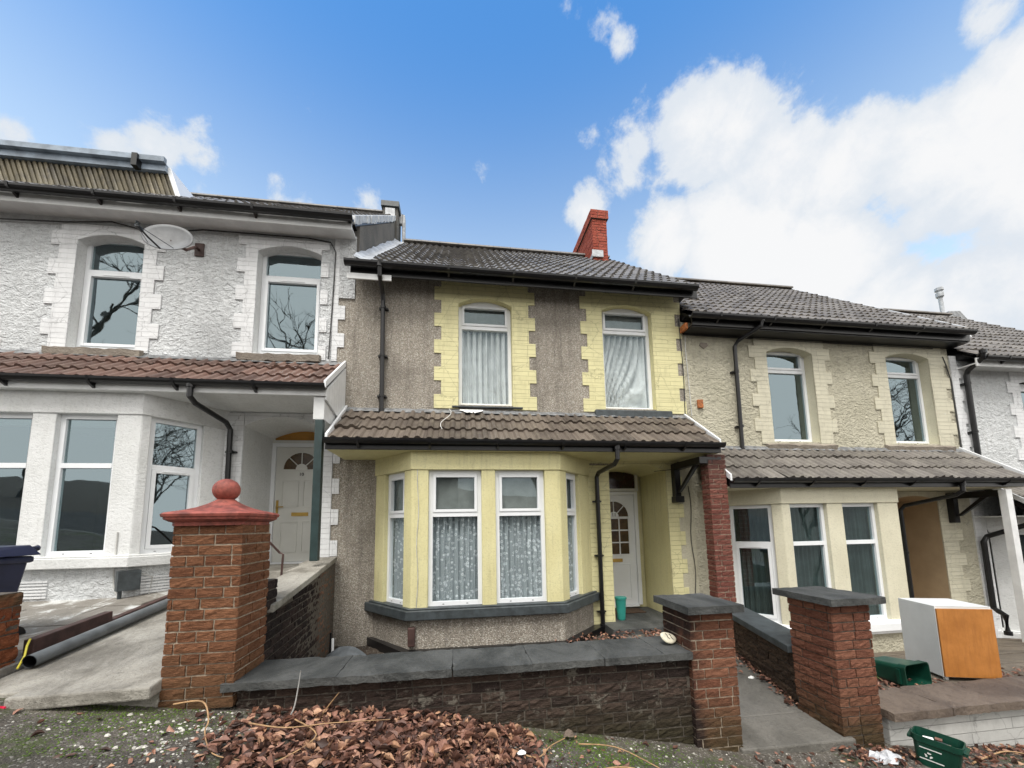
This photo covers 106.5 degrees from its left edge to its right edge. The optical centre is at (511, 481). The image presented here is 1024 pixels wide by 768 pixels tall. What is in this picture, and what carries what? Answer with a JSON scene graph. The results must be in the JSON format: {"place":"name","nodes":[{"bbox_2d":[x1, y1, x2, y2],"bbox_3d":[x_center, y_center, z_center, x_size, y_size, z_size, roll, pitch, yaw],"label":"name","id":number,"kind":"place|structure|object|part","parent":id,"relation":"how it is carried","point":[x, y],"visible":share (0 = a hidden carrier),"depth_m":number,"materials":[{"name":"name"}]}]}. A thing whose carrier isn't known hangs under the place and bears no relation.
{"place":"outdoors","nodes":[
{"label":"outdoors","id":0,"kind":"place"},
{"bbox_2d":[0,590,167,678],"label":"flagstone yard","id":1,"kind":"structure","parent":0,"point":[36,618],"depth_m":3.97,"materials":[{"name":"grey stone"}]},
{"bbox_2d":[0,592,23,667],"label":"brick stub","id":2,"kind":"object","parent":1,"relation":"on","point":[10,606],"visible":0.77,"depth_m":2.74,"materials":[{"name":"brown brick"}]},
{"bbox_2d":[0,545,40,634],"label":"wheelie bin","id":3,"kind":"object","parent":1,"relation":"on","point":[15,560],"visible":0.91,"depth_m":3.28,"materials":[{"name":"blue plastic"}]},
{"bbox_2d":[22,595,166,655],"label":"steel beam","id":4,"kind":"structure","parent":1,"relation":"on","point":[50,638],"depth_m":3.23,"materials":[{"name":"metal"}]},
{"bbox_2d":[16,638,30,668],"bbox_3d":[-3.563,1.257,2.800,0.027,0.170,0.205,4,-8,-38],"label":"yellow cord","id":5,"kind":"object","parent":4,"relation":"hanging from","point":[25,652],"visible":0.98,"depth_m":2.79,"materials":[{"name":"yellow plastic"}]},
{"bbox_2d":[0,608,168,706],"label":"concrete path","id":6,"kind":"structure","parent":0,"point":[139,643],"depth_m":2.95,"materials":[{"name":"grey concrete"}]},
{"bbox_2d":[22,599,169,667],"bbox_3d":[-3.633,1.303,3.651,0.104,0.288,1.832,0,-7,-10],"label":"drain pipe","id":7,"kind":"object","parent":6,"relation":"on","point":[47,653],"visible":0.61,"depth_m":3.17,"materials":[{"name":"grey plastic"}]},
{"bbox_2d":[269,541,283,575],"bbox_3d":[-2.908,0.903,4.385,0.079,1.002,0.544,-5,-8,31],"label":"handrail","id":8,"kind":"object","parent":6,"relation":"on","point":[279,552],"visible":0.28,"depth_m":4.57,"materials":[{"name":"grey metal"}]},
{"bbox_2d":[327,634,615,654],"bbox_3d":[-0.409,2.176,4.365,4.190,0.024,2.600,0,-7,-8],"label":"garden bed","id":9,"kind":"object","parent":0,"point":[367,650],"visible":0.01,"depth_m":5.29,"materials":[{"name":"soil"}]},
{"bbox_2d":[329,632,333,652],"bbox_3d":[-2.233,2.034,4.739,0.051,0.310,0.035,0,-7,-8],"label":"pipe stub","id":10,"kind":"object","parent":9,"relation":"on","point":[331,644],"visible":0.65,"depth_m":4.73,"materials":[{"name":"white plastic"}]},
{"bbox_2d":[326,646,366,656],"bbox_3d":[-1.930,2.068,4.450,0.520,0.202,0.377,0,-7,-8],"label":"slate slab","id":11,"kind":"object","parent":9,"relation":"on","point":[342,651],"depth_m":4.55,"materials":[{"name":"grey stone"}]},
{"bbox_2d":[555,628,1023,705],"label":"leaf litter","id":12,"kind":"object","parent":9,"relation":"on","point":[786,700],"visible":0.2,"depth_m":4.28,"materials":[{"name":"brown plant"}]},
{"bbox_2d":[0,698,1023,767],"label":"pavement","id":13,"kind":"structure","parent":0,"point":[12,759],"depth_m":2.38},
{"bbox_2d":[4,666,163,709],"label":"step slab","id":14,"kind":"structure","parent":13,"relation":"on","point":[81,687],"depth_m":2.45,"materials":[{"name":"concrete"}]},
{"bbox_2d":[158,479,279,708],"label":"gate pillar","id":15,"kind":"structure","parent":13,"relation":"on","point":[215,624],"depth_m":2.67,"materials":[{"name":"red brick"}]},
{"bbox_2d":[0,705,733,767],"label":"moss","id":16,"kind":"object","parent":13,"relation":"on","point":[577,746],"visible":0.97,"depth_m":2.45,"materials":[{"name":"green plant"}]},
{"bbox_2d":[516,738,564,757],"bbox_3d":[0.219,1.799,2.579,0.433,0.048,0.136,2,-7,-28],"label":"twig","id":17,"kind":"object","parent":16,"relation":"on","point":[545,750],"visible":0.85,"depth_m":2.53,"materials":[{"name":"brown wood"}]},
{"bbox_2d":[579,743,658,767],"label":"twig","id":18,"kind":"object","parent":16,"relation":"on","point":[618,748],"visible":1,"depth_m":2.72,"materials":[{"name":"brown wood"}]},
{"bbox_2d":[128,702,679,767],"bbox_3d":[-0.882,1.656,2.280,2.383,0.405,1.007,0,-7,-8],"label":"leaf litter","id":19,"kind":"object","parent":13,"relation":"on","point":[468,731],"visible":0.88,"depth_m":2.39,"materials":[{"name":"brown plant"}]},
{"bbox_2d":[173,700,239,759],"bbox_3d":[-1.850,1.488,2.322,0.845,0.159,0.113,-5,-8,34],"label":"twig","id":20,"kind":"object","parent":19,"relation":"on","point":[205,704],"visible":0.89,"depth_m":2.44,"materials":[{"name":"beige wood"}]},
{"bbox_2d":[258,719,316,767],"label":"twig","id":21,"kind":"object","parent":19,"relation":"on","point":[311,728],"visible":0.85,"depth_m":2.25,"materials":[{"name":"brown wood"}]},
{"bbox_2d":[290,670,300,714],"bbox_3d":[-1.449,1.427,2.531,0.128,0.353,0.013,-3,-7,20],"label":"dead stem","id":22,"kind":"object","parent":19,"relation":"on","point":[296,694],"visible":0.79,"depth_m":2.52,"materials":[{"name":"grey plant"}]},
{"bbox_2d":[248,719,389,727],"bbox_3d":[-1.217,1.534,2.411,0.853,0.069,0.107,0,-7,-10],"label":"twig","id":23,"kind":"object","parent":19,"relation":"on","point":[310,725],"visible":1,"depth_m":2.38,"materials":[{"name":"brown wood"}]},
{"bbox_2d":[316,693,338,722],"bbox_3d":[-1.242,1.526,2.575,0.161,0.209,0.012,-2,-7,8],"label":"twig","id":24,"kind":"object","parent":19,"relation":"on","point":[326,708],"visible":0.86,"depth_m":2.57,"materials":[{"name":"brown wood"}]},
{"bbox_2d":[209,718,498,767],"bbox_3d":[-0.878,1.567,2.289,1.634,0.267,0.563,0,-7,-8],"label":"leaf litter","id":25,"kind":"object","parent":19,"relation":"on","point":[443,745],"visible":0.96,"depth_m":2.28,"materials":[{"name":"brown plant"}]},
{"bbox_2d":[517,749,525,754],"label":"paper litter","id":26,"kind":"object","parent":19,"relation":"on","point":[521,752],"visible":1,"depth_m":2.47,"materials":[{"name":"white paper"}]},
{"bbox_2d":[5,710,805,767],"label":"chippings","id":27,"kind":"object","parent":13,"relation":"on","point":[145,746],"visible":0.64,"depth_m":2.29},
{"bbox_2d":[5,707,1023,767],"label":"leaf litter","id":28,"kind":"object","parent":13,"relation":"on","point":[864,755],"visible":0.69,"depth_m":3.04,"materials":[{"name":"brown plant"}]},
{"bbox_2d":[563,729,573,736],"bbox_3d":[0.417,1.850,2.820,0.089,0.048,0.053,0,-7,-8],"label":"cardboard scrap","id":29,"kind":"object","parent":13,"relation":"on","point":[568,732],"visible":1,"depth_m":2.81,"materials":[{"name":"brown cardboard"}]},
{"bbox_2d":[607,766,632,767],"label":"twig","id":30,"kind":"object","parent":13,"relation":"on","point":[619,767],"visible":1,"depth_m":2.52,"materials":[{"name":"brown wood"}]},
{"bbox_2d":[653,593,743,751],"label":"gate pillar","id":31,"kind":"structure","parent":13,"relation":"on","point":[699,626],"depth_m":3.10,"materials":[{"name":"red brick"}]},
{"bbox_2d":[868,749,903,764],"bbox_3d":[2.972,2.175,3.045,0.280,0.063,0.166,0,-7,-8],"label":"plastic bag","id":32,"kind":"object","parent":13,"relation":"on","point":[887,756],"visible":0.93,"depth_m":3.02,"materials":[{"name":"white plastic"}]},
{"bbox_2d":[907,726,969,767],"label":"recycling box","id":33,"kind":"object","parent":13,"relation":"on","point":[931,753],"visible":0.95,"depth_m":2.97,"materials":[{"name":"green plastic"}]},
{"bbox_2d":[922,735,950,745],"bbox_3d":[3.330,2.065,3.009,0.146,0.075,0.223,3,-8,-34],"label":"rubbish","id":34,"kind":"object","parent":33,"relation":"in","point":[938,739],"visible":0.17,"depth_m":3.03,"materials":[{"name":"white paper"}]},
{"bbox_2d":[971,751,1023,763],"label":"twig","id":35,"kind":"object","parent":13,"relation":"on","point":[975,762],"visible":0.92,"depth_m":3.19,"materials":[{"name":"brown wood"}]},
{"bbox_2d":[0,0,1023,329],"label":"sky","id":36,"kind":"structure","parent":0,"point":[866,152],"materials":[{"name":"blue"}]},
{"bbox_2d":[621,634,856,753],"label":"garden path","id":37,"kind":"structure","parent":0,"point":[771,722],"depth_m":3.35,"materials":[{"name":"grey concrete"}]},
{"bbox_2d":[731,602,798,705],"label":"garden wall","id":38,"kind":"structure","parent":37,"relation":"on","point":[763,644],"depth_m":4.20,"materials":[{"name":"brown brick"}]},
{"bbox_2d":[700,454,736,601],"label":"brick column","id":39,"kind":"structure","parent":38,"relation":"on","point":[721,573],"depth_m":5.57,"materials":[{"name":"red brick"}]},
{"bbox_2d":[772,586,885,747],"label":"gate pillar","id":40,"kind":"structure","parent":37,"relation":"on","point":[836,683],"depth_m":3.31,"materials":[{"name":"red brick"}]},
{"bbox_2d":[873,638,1023,689],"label":"stone yard","id":41,"kind":"structure","parent":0,"point":[1011,653],"depth_m":4.87,"materials":[{"name":"grey stone"}]},
{"bbox_2d":[673,277,1023,652],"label":"terraced house","id":42,"kind":"structure","parent":41,"relation":"on","point":[852,464],"depth_m":6.71,"materials":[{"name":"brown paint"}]},
{"bbox_2d":[729,504,781,622],"bbox_3d":[3.857,1.272,6.075,0.708,1.791,0.157,-6,-8,39],"label":"window","id":43,"kind":"structure","parent":42,"relation":"in","point":[752,534],"depth_m":6.10,"materials":[{"name":"white plastic"}]},
{"bbox_2d":[766,352,811,441],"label":"window","id":44,"kind":"structure","parent":42,"relation":"in","point":[800,371],"depth_m":7.10,"materials":[{"name":"white plastic"}]},
{"bbox_2d":[789,504,831,587],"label":"window","id":45,"kind":"structure","parent":42,"relation":"in","point":[807,520],"depth_m":5.95,"materials":[{"name":"white plastic"}]},
{"bbox_2d":[842,503,887,619],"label":"window","id":46,"kind":"structure","parent":42,"relation":"in","point":[859,518],"depth_m":6.07,"materials":[{"name":"white plastic"}]},
{"bbox_2d":[885,357,928,443],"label":"window","id":47,"kind":"structure","parent":42,"relation":"in","point":[915,376],"depth_m":7.45,"materials":[{"name":"white plastic"}]},
{"bbox_2d":[874,656,931,685],"bbox_3d":[4.060,1.982,4.026,0.410,0.233,0.350,1,-7,-16],"label":"recycling box","id":48,"kind":"object","parent":41,"relation":"on","point":[899,671],"visible":0.81,"depth_m":3.97,"materials":[{"name":"green plastic"}]},
{"bbox_2d":[898,598,1001,679],"bbox_3d":[4.861,1.745,4.275,0.515,0.769,0.490,-2,-7,9],"label":"cupboard","id":49,"kind":"object","parent":41,"relation":"on","point":[946,638],"visible":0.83,"depth_m":4.07,"materials":[{"name":"white wood"}]},
{"bbox_3d":[4.823,1.708,4.045,0.507,0.697,0.018,-2,-7,9],"label":"door","id":50,"kind":"part","parent":49,"relation":"part of","materials":[{"name":"orange wood"}]},
{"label":"ground","id":51,"kind":"structure","parent":0,"visible":0},
{"bbox_2d":[0,139,405,601],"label":"terraced house","id":52,"kind":"structure","parent":51,"relation":"on","point":[143,385],"depth_m":5.55,"materials":[{"name":"paint"}]},
{"bbox_2d":[0,413,32,542],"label":"window","id":53,"kind":"structure","parent":52,"relation":"in","point":[2,415],"depth_m":4.59,"materials":[{"name":"white plastic"}]},
{"bbox_2d":[45,415,117,555],"bbox_3d":[-5.168,0.032,4.650,0.650,1.711,0.064,0,-7,-8],"label":"window","id":54,"kind":"structure","parent":52,"relation":"in","point":[61,465],"depth_m":4.61,"materials":[{"name":"white plastic"}]},
{"bbox_2d":[76,242,141,349],"bbox_3d":[-5.844,-2.785,5.657,0.854,1.803,0.082,0,-7,-8],"label":"window","id":55,"kind":"structure","parent":52,"relation":"in","point":[90,274],"depth_m":5.60,"materials":[{"name":"white plastic"}]},
{"bbox_2d":[134,220,204,256],"bbox_3d":[-4.656,-3.297,5.237,0.560,0.659,0.905,3,-8,-31],"label":"satellite dish","id":56,"kind":"object","parent":52,"relation":"attached to","point":[166,237],"visible":1,"depth_m":5.10,"materials":[{"name":"grey metal"}]},
{"bbox_2d":[139,418,201,553],"bbox_3d":[-4.442,0.058,4.995,0.082,1.711,0.545,-5,-8,31],"label":"window","id":57,"kind":"structure","parent":52,"relation":"in","point":[193,473],"depth_m":4.88,"materials":[{"name":"white plastic"}]},
{"bbox_2d":[257,253,321,354],"bbox_3d":[-3.437,-2.819,5.997,0.914,1.783,0.082,0,-7,-8],"label":"window","id":58,"kind":"structure","parent":52,"relation":"in","point":[267,280],"depth_m":5.95,"materials":[{"name":"white plastic"}]},
{"bbox_2d":[271,447,313,561],"bbox_3d":[-3.516,0.363,6.351,0.806,1.896,0.104,0,-7,-8],"label":"door","id":59,"kind":"structure","parent":52,"relation":"in","point":[294,465],"depth_m":6.34,"materials":[{"name":"beige paint"}]},
{"bbox_2d":[263,557,336,659],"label":"garden wall","id":60,"kind":"structure","parent":51,"relation":"on","point":[300,608],"depth_m":4.10,"materials":[{"name":"black brick"}]},
{"bbox_2d":[220,636,693,744],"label":"garden wall","id":61,"kind":"structure","parent":51,"relation":"on","point":[637,688],"depth_m":2.94,"materials":[{"name":"brick"}]},
{"bbox_2d":[660,632,675,643],"bbox_3d":[1.345,1.341,3.282,0.147,0.081,0.094,0,-7,-8],"label":"number stone","id":62,"kind":"object","parent":61,"relation":"on","point":[668,638],"visible":1,"depth_m":3.26,"materials":[{"name":"white stone"}]},
{"bbox_2d":[322,209,725,652],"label":"terraced house","id":63,"kind":"structure","parent":51,"relation":"on","point":[516,442],"depth_m":5.90,"materials":[{"name":"yellow paint"}]},
{"bbox_2d":[386,472,404,604],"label":"window","id":64,"kind":"structure","parent":63,"relation":"in","point":[395,547],"depth_m":5.45,"materials":[{"name":"white plastic"}]},
{"bbox_2d":[428,470,481,605],"bbox_3d":[-0.773,0.748,5.220,0.830,1.801,0.164,0,-7,-8],"label":"window","id":65,"kind":"structure","parent":63,"relation":"in","point":[455,515],"depth_m":5.22,"materials":[{"name":"white plastic"}]},
{"bbox_2d":[458,302,511,405],"bbox_3d":[-0.455,-2.094,6.377,0.984,1.822,0.221,0,-7,-8],"label":"window","id":66,"kind":"structure","parent":63,"relation":"in","point":[484,362],"depth_m":6.37,"materials":[{"name":"white plastic"}]},
{"bbox_2d":[495,471,546,602],"bbox_3d":[0.108,0.747,5.343,0.810,1.801,0.164,0,-7,-8],"label":"window","id":67,"kind":"structure","parent":63,"relation":"in","point":[519,495],"depth_m":5.35,"materials":[{"name":"white plastic"}]},
{"bbox_2d":[566,473,578,596],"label":"window","id":68,"kind":"structure","parent":63,"relation":"in","point":[570,491],"depth_m":5.77,"materials":[{"name":"white plastic"}]},
{"bbox_2d":[614,596,626,620],"bbox_3d":[1.734,2.017,6.085,0.188,0.350,0.188,0,-7,-8],"label":"caddy","id":69,"kind":"object","parent":63,"relation":"on","point":[620,601],"visible":0.96,"depth_m":6.03,"materials":[{"name":"teal plastic"}]},
{"bbox_2d":[610,495,638,604],"bbox_3d":[1.889,1.245,7.023,0.796,1.986,0.063,0,-7,-8],"label":"door","id":70,"kind":"structure","parent":63,"relation":"in","point":[621,506],"depth_m":7.03,"materials":[{"name":"white plastic"}]},
{"bbox_2d":[602,309,652,409],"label":"window","id":71,"kind":"structure","parent":63,"relation":"in","point":[627,369],"depth_m":6.71,"materials":[{"name":"white plastic"}]},
{"bbox_2d":[615,608,645,613],"bbox_3d":[1.997,2.240,6.624,0.540,0.016,0.320,0,-7,-8],"label":"doormat","id":72,"kind":"object","parent":63,"relation":"on","point":[633,610],"visible":0.71,"depth_m":6.56,"materials":[{"name":"brown fabric"}]},
{"bbox_2d":[878,676,1023,745],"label":"garden wall","id":73,"kind":"structure","parent":51,"relation":"on","point":[981,712],"depth_m":3.41,"materials":[{"name":"white stone"}]},
{"bbox_2d":[883,286,1023,638],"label":"terraced house","id":74,"kind":"structure","parent":51,"relation":"on","point":[986,366],"depth_m":7.38,"materials":[{"name":"white paint"}]},
{"bbox_2d":[1019,384,1023,391],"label":"window","id":75,"kind":"structure","parent":74,"relation":"in","point":[1021,385],"depth_m":7.83,"materials":[{"name":"white plastic"}]}
]}

